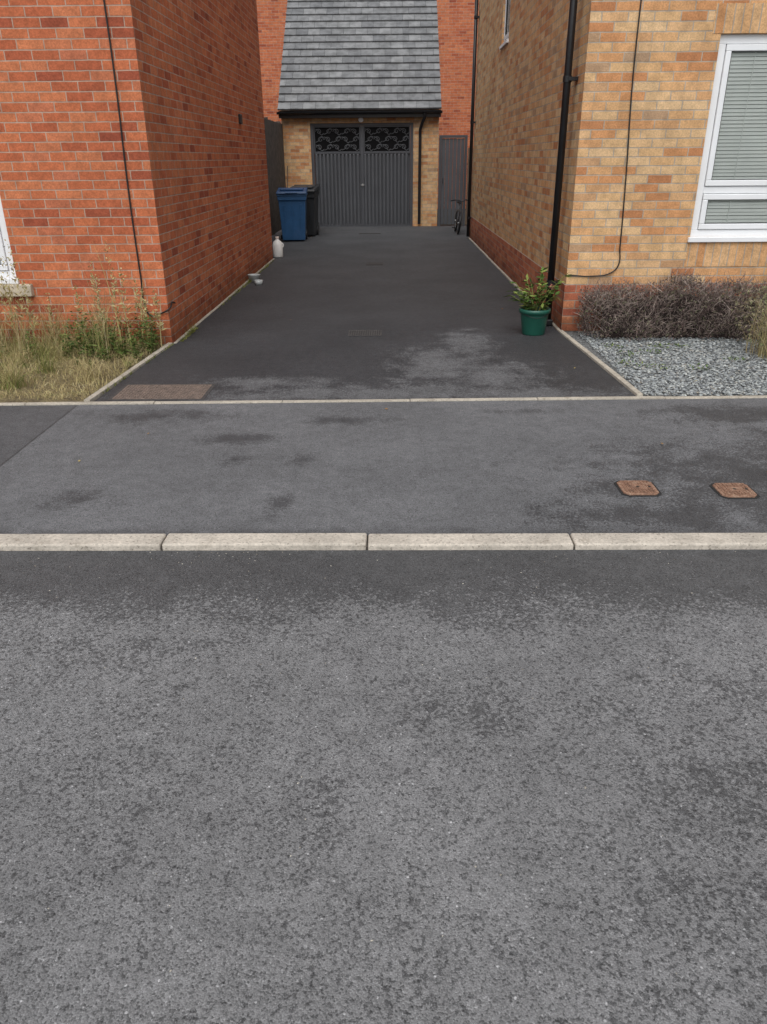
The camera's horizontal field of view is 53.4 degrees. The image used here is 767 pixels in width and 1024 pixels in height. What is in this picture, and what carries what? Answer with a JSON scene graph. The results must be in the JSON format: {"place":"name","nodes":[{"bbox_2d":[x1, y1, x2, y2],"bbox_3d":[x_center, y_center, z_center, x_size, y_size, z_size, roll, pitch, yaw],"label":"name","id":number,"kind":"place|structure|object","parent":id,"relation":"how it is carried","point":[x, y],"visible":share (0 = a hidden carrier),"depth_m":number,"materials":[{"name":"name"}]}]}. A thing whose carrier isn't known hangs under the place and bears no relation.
{"place":"outdoors","nodes":[
{"label":"outdoors","id":0,"kind":"place"},
{"bbox_2d":[94,225,634,401],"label":"driveway","id":1,"kind":"structure","parent":0,"point":[451,328],"depth_m":7.45,"materials":[{"name":"grey asphalt"}]},
{"bbox_2d":[107,384,215,400],"bbox_3d":[-1.647,-0.891,5.716,0.700,0.032,0.430,0,25,1],"label":"manhole cover","id":2,"kind":"object","parent":1,"relation":"on","point":[163,392],"visible":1,"depth_m":5.69,"materials":[{"name":"metal"}]},
{"bbox_2d":[247,274,262,284],"bbox_3d":[-1.774,-3.268,10.709,0.188,0.095,0.471,-12,27,-23],"label":"plastic tub","id":3,"kind":"object","parent":1,"relation":"on","point":[256,279],"visible":0.98,"depth_m":10.74,"materials":[{"name":"white plastic"}]},
{"bbox_2d":[264,117,285,234],"bbox_3d":[-2.534,-6.940,15.918,0.125,2.400,6.713,0,25,1],"label":"wooden fence","id":4,"kind":"object","parent":1,"relation":"on","point":[275,154],"visible":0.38,"depth_m":17.22,"materials":[{"name":"grey wood"}]},
{"bbox_2d":[273,236,283,257],"bbox_3d":[-1.858,-4.655,13.402,0.164,0.345,0.158,21,33,39],"label":"plastic bottle","id":5,"kind":"object","parent":1,"relation":"on","point":[278,246],"visible":1,"depth_m":13.36,"materials":[{"name":"white plastic"}]},
{"bbox_2d":[276,187,307,239],"bbox_3d":[-1.892,-6.239,16.013,0.624,1.030,0.807,-2,25,-3],"label":"wheelie bin","id":6,"kind":"object","parent":1,"relation":"on","point":[292,205],"visible":1,"depth_m":15.74,"materials":[{"name":"blue plastic"}]},
{"bbox_2d":[290,186,318,235],"bbox_3d":[-1.765,-6.681,16.964,0.624,1.030,0.807,1,25,3],"label":"wheelie bin","id":7,"kind":"object","parent":1,"relation":"on","point":[312,227],"visible":0.48,"depth_m":16.77,"materials":[{"name":"black plastic"}]},
{"bbox_2d":[294,184,319,229],"bbox_3d":[-1.794,-7.101,17.872,0.602,1.030,0.807,-1,25,-1],"label":"wheelie bin","id":8,"kind":"object","parent":1,"relation":"on","point":[317,190],"visible":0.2,"depth_m":17.69,"materials":[{"name":"black plastic"}]},
{"bbox_2d":[276,0,442,226],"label":"garage","id":9,"kind":"structure","parent":1,"relation":"on","point":[360,89],"depth_m":18.88,"materials":[{"name":"brick"}]},
{"bbox_2d":[313,126,409,225],"bbox_3d":[-0.519,-8.348,19.041,2.360,2.298,0.060,0,25,1],"label":"garage door","id":10,"kind":"structure","parent":9,"relation":"in","point":[362,151],"depth_m":19.10,"materials":[{"name":"black metal"}]},
{"bbox_2d":[348,330,381,335],"bbox_3d":[-0.183,-1.767,7.582,0.330,0.031,0.270,0,25,1],"label":"drain grate","id":11,"kind":"object","parent":1,"relation":"on","point":[365,333],"visible":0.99,"depth_m":7.57,"materials":[{"name":"metal"}]},
{"bbox_2d":[438,135,467,225],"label":"garden gate","id":12,"kind":"structure","parent":1,"relation":"on","point":[458,143],"depth_m":18.94,"materials":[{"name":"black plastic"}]},
{"bbox_2d":[451,199,467,233],"bbox_3d":[1.708,-6.791,17.502,0.384,0.732,1.288,0,25,1],"label":"bicycle","id":13,"kind":"object","parent":1,"relation":"on","point":[458,220],"visible":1,"depth_m":17.31,"materials":[{"name":"black metal"}]},
{"bbox_2d":[465,148,472,223],"bbox_3d":[3.636,-8.134,19.042,3.120,1.750,0.020,0,25,1],"label":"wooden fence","id":14,"kind":"object","parent":1,"relation":"on","point":[467,185],"visible":0.02,"depth_m":19.05,"materials":[{"name":"grey wood"}]},
{"bbox_2d":[504,267,571,335],"bbox_3d":[1.471,-2.036,7.346,0.630,0.646,0.387,12,28,25],"label":"potted plant","id":15,"kind":"object","parent":1,"relation":"on","point":[534,320],"visible":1,"depth_m":7.36,"materials":[{"name":"leaf"},{"name":"plastic"}]},
{"bbox_2d":[546,319,552,325],"bbox_3d":[1.680,-1.971,7.887,0.110,0.062,0.160,0,25,1],"label":"drain gully","id":16,"kind":"object","parent":1,"relation":"on","point":[549,322],"visible":0.4,"depth_m":7.82,"materials":[{"name":"black plastic"}]},
{"bbox_2d":[256,0,478,208],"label":"walls","id":17,"kind":"structure","parent":0,"point":[456,28],"depth_m":24.20,"materials":[{"name":"orange brick"}]},
{"bbox_2d":[166,209,587,536],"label":"ground","id":18,"kind":"structure","parent":0,"point":[466,224],"depth_m":21.79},
{"bbox_2d":[0,0,272,343],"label":"walls","id":19,"kind":"structure","parent":18,"relation":"on","point":[188,80],"depth_m":6.87,"materials":[{"name":"red brick"}]},
{"bbox_2d":[0,198,15,277],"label":"window frame","id":20,"kind":"object","parent":19,"relation":"attached to","point":[4,234],"visible":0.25,"depth_m":6.87,"materials":[{"name":"white plastic"}]},
{"bbox_2d":[0,228,8,270],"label":"window sash","id":21,"kind":"object","parent":20,"relation":"attached to","point":[3,254],"depth_m":6.90,"materials":[{"name":"white plastic"}]},
{"bbox_2d":[0,278,19,283],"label":"window sill","id":22,"kind":"structure","parent":20,"relation":"attached to","point":[9,280],"depth_m":6.95,"materials":[{"name":"white plastic"}]},
{"bbox_2d":[0,284,34,296],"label":"stone sill","id":23,"kind":"structure","parent":19,"relation":"attached to","point":[30,293],"depth_m":6.95,"materials":[{"name":"beige stone"}]},
{"bbox_2d":[103,0,174,316],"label":"cable","id":24,"kind":"object","parent":19,"relation":"attached to","point":[125,160],"visible":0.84,"depth_m":6.51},
{"bbox_2d":[238,114,242,123],"bbox_3d":[-1.950,-5.359,10.405,0.030,0.120,0.150,0,25,1],"label":"wall vent","id":25,"kind":"object","parent":19,"relation":"attached to","point":[240,118],"depth_m":10.35,"materials":[{"name":"black plastic"}]},
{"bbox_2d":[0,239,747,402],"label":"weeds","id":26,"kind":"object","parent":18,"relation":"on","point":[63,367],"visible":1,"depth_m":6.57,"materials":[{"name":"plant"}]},
{"bbox_2d":[0,533,766,550],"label":"kerb","id":27,"kind":"structure","parent":18,"relation":"on","point":[352,541],"depth_m":3.43,"materials":[{"name":"concrete"}]},
{"bbox_2d":[0,237,766,405],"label":"edging","id":28,"kind":"object","parent":18,"relation":"on","point":[96,395],"visible":0.38,"depth_m":5.47,"materials":[{"name":"concrete"}]},
{"bbox_2d":[470,216,766,330],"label":"plinth","id":29,"kind":"structure","parent":18,"relation":"on","point":[512,263],"depth_m":9.14,"materials":[{"name":"brick"}]},
{"bbox_2d":[471,0,766,284],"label":"walls","id":30,"kind":"structure","parent":29,"relation":"on","point":[519,88],"depth_m":7.20,"materials":[{"name":"brick"}]},
{"bbox_2d":[467,15,479,218],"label":"pipe brackets","id":31,"kind":"object","parent":30,"relation":"attached to","point":[477,17],"visible":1,"depth_m":15.35,"materials":[{"name":"black plastic"}]},
{"bbox_2d":[466,0,478,236],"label":"downpipe","id":32,"kind":"object","parent":31,"relation":"attached to","point":[472,116],"visible":1,"depth_m":15.32,"materials":[{"name":"black plastic"}]},
{"bbox_2d":[499,39,508,49],"bbox_3d":[1.807,-6.984,11.404,0.049,0.045,0.840,0,25,1],"label":"window sill","id":33,"kind":"structure","parent":30,"relation":"attached to","point":[504,44],"depth_m":11.31,"materials":[{"name":"white plastic"}]},
{"bbox_2d":[546,75,578,285],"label":"pipe brackets","id":34,"kind":"object","parent":30,"relation":"attached to","point":[568,78],"visible":0.84,"depth_m":6.94,"materials":[{"name":"black plastic"}]},
{"bbox_2d":[545,0,577,318],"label":"downpipe","id":35,"kind":"object","parent":34,"relation":"attached to","point":[563,126],"visible":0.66,"depth_m":7.17,"materials":[{"name":"black plastic"}]},
{"bbox_2d":[572,0,641,276],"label":"cable","id":36,"kind":"object","parent":30,"relation":"attached to","point":[627,151],"visible":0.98,"depth_m":6.93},
{"bbox_2d":[685,3,766,266],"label":"soldier course","id":37,"kind":"object","parent":30,"relation":"attached to","point":[740,17],"visible":1,"depth_m":7.27,"materials":[{"name":"beige brick"}]},
{"bbox_2d":[690,34,766,236],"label":"window frame","id":38,"kind":"object","parent":30,"relation":"attached to","point":[725,40],"visible":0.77,"depth_m":7.08,"materials":[{"name":"white plastic"}]},
{"bbox_2d":[687,236,766,241],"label":"window sill","id":39,"kind":"structure","parent":38,"relation":"attached to","point":[726,239],"depth_m":7.22,"materials":[{"name":"white plastic"}]},
{"bbox_2d":[697,44,766,228],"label":"window sash","id":40,"kind":"object","parent":38,"relation":"attached to","point":[729,48],"depth_m":7.06,"materials":[{"name":"white plastic"}]},
{"bbox_2d":[704,51,766,223],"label":"glazing gasket","id":41,"kind":"object","parent":38,"relation":"attached to","point":[717,143],"visible":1,"depth_m":7.04,"materials":[{"name":"black plastic"}]},
{"bbox_2d":[705,52,766,222],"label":"window blind","id":42,"kind":"object","parent":38,"relation":"attached to","point":[735,81],"depth_m":6.96,"materials":[{"name":"white plastic"}]},
{"bbox_2d":[727,53,755,220],"bbox_3d":[3.550,-3.384,6.953,0.589,1.516,0.004,0,25,1],"label":"blind cord","id":43,"kind":"object","parent":38,"relation":"attached to","point":[742,129],"visible":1,"depth_m":6.90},
{"bbox_2d":[0,549,766,1023],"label":"road","id":44,"kind":"structure","parent":0,"point":[396,765],"depth_m":2.13,"materials":[{"name":"grey asphalt"}]},
{"bbox_2d":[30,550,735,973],"bbox_3d":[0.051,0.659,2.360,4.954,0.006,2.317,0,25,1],"label":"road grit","id":45,"kind":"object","parent":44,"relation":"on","point":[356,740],"visible":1,"depth_m":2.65,"materials":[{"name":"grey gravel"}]},
{"bbox_2d":[0,398,766,535],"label":"pavement","id":46,"kind":"structure","parent":0,"point":[473,467],"depth_m":4.31,"materials":[{"name":"grey asphalt"}]},
{"bbox_2d":[614,480,661,496],"bbox_3d":[1.330,-0.119,3.999,0.208,0.034,0.208,0,25,1],"label":"water meter cover","id":47,"kind":"object","parent":46,"relation":"on","point":[636,488],"visible":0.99,"depth_m":3.97,"materials":[{"name":"metal"}]},
{"bbox_2d":[709,483,759,498],"bbox_3d":[1.820,-0.106,3.961,0.204,0.034,0.204,0,25,1],"label":"water meter cover","id":48,"kind":"object","parent":46,"relation":"on","point":[734,490],"visible":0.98,"depth_m":3.93,"materials":[{"name":"metal"}]},
{"bbox_2d":[504,0,508,40],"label":"window sash","id":49,"kind":"object","parent":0,"point":[506,36],"depth_m":11.47,"materials":[{"name":"white plastic"}]},
{"bbox_2d":[506,0,510,33],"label":"window glass","id":50,"kind":"object","parent":49,"relation":"in","point":[508,16],"depth_m":11.33,"materials":[{"name":"grey glass"}]},
{"bbox_2d":[566,330,766,395],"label":"gravel","id":51,"kind":"structure","parent":0,"point":[726,376],"depth_m":6.34,"materials":[{"name":"grey gravel"}]},
{"bbox_2d":[573,265,766,341],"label":"hedge","id":52,"kind":"object","parent":51,"relation":"on","point":[679,312],"visible":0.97,"depth_m":7.14,"materials":[{"name":"brown plant"}]},
{"bbox_2d":[722,281,766,360],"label":"shrub","id":53,"kind":"object","parent":51,"relation":"on","point":[762,348],"visible":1,"depth_m":6.53,"materials":[{"name":"green plant"}]}
]}

